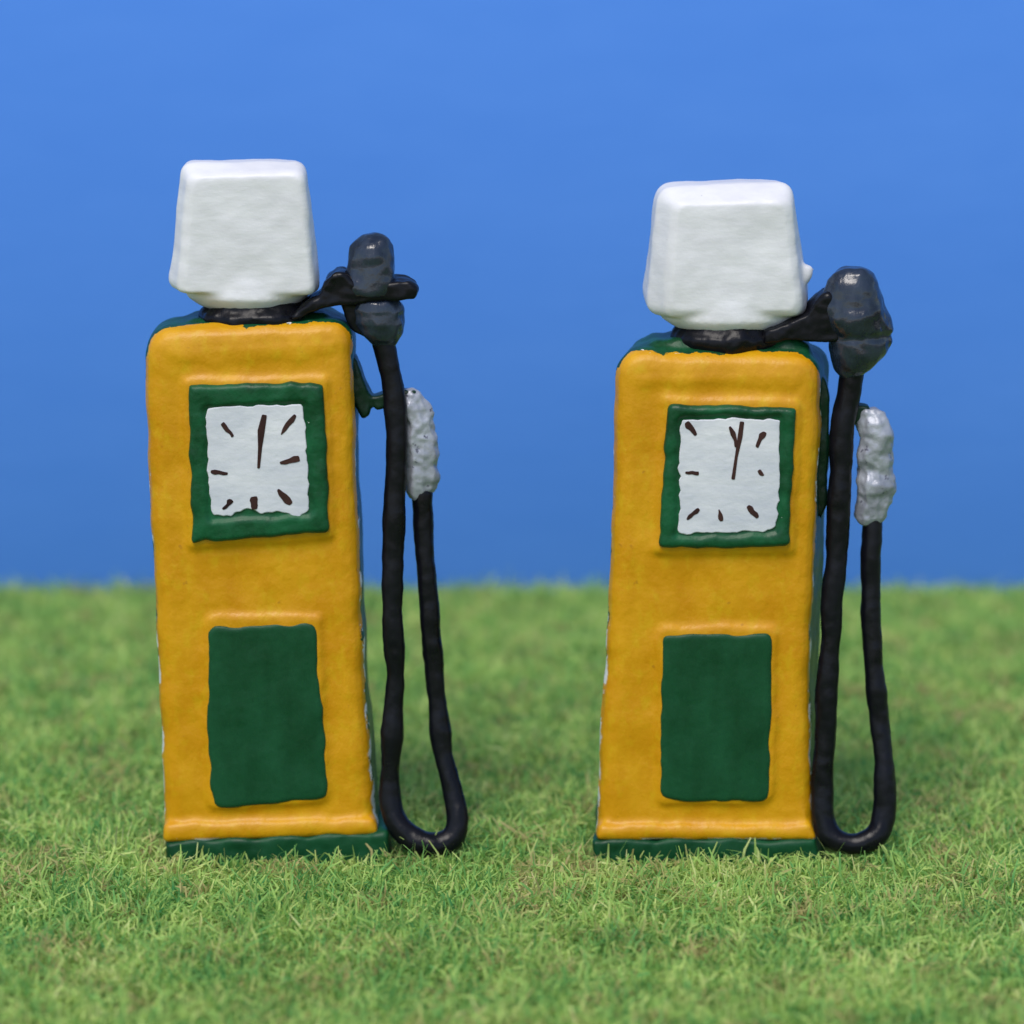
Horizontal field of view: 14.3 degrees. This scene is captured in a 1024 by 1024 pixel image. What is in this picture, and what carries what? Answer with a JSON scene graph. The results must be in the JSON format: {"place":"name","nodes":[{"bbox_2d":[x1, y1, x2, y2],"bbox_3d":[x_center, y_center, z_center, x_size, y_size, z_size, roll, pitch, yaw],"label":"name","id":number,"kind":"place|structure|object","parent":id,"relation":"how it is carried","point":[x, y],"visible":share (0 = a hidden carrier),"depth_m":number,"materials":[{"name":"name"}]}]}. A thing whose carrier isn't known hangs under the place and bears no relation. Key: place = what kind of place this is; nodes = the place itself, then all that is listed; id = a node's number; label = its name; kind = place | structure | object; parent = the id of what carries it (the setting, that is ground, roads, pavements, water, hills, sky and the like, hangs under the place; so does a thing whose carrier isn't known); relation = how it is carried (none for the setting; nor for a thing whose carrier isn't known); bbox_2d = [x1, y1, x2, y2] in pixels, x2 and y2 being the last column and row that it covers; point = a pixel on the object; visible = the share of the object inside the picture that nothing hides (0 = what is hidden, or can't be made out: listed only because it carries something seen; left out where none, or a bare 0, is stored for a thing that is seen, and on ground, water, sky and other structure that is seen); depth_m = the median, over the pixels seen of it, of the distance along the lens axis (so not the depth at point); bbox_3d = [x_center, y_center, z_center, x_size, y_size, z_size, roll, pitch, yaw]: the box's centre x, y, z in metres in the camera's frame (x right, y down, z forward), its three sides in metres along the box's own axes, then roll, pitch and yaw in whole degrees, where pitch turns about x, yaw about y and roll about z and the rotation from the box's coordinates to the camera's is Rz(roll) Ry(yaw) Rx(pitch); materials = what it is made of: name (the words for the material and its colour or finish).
{"place":"outdoors","nodes":[
{"label":"outdoors","id":0,"kind":"place"},
{"bbox_2d":[0,0,1023,596],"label":"sky","id":1,"kind":"structure","parent":0,"point":[498,172],"depth_m":15.95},
{"bbox_2d":[0,569,1023,1023],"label":"ground","id":2,"kind":"structure","parent":0,"point":[574,1003],"depth_m":11.96,"materials":[{"name":"green plant"}]},
{"bbox_2d":[145,159,468,868],"bbox_3d":[-0.614,0.009,12.401,0.966,2.153,0.376,0,12,0],"label":"petrol pump","id":3,"kind":"object","parent":2,"relation":"on","point":[261,396],"visible":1,"depth_m":12.30,"materials":[{"name":"yellow ceramic"}]},
{"bbox_2d":[207,623,327,807],"bbox_3d":[-0.741,0.614,12.400,0.367,0.582,0.041,0,12,0],"label":"door panel","id":4,"kind":"structure","parent":3,"relation":"in","point":[267,739],"depth_m":12.38,"materials":[{"name":"green ceramic"}]},
{"bbox_2d":[592,179,896,868],"bbox_3d":[0.708,0.039,12.412,0.926,2.089,0.370,0,12,0],"label":"petrol pump","id":5,"kind":"object","parent":2,"relation":"on","point":[718,722],"visible":0.98,"depth_m":12.31,"materials":[{"name":"yellow ceramic"}]},
{"bbox_2d":[660,633,771,801],"bbox_3d":[0.618,0.621,12.402,0.340,0.530,0.040,0,12,0],"label":"door panel","id":6,"kind":"structure","parent":5,"relation":"in","point":[716,713],"depth_m":12.38,"materials":[{"name":"green ceramic"}]}
]}

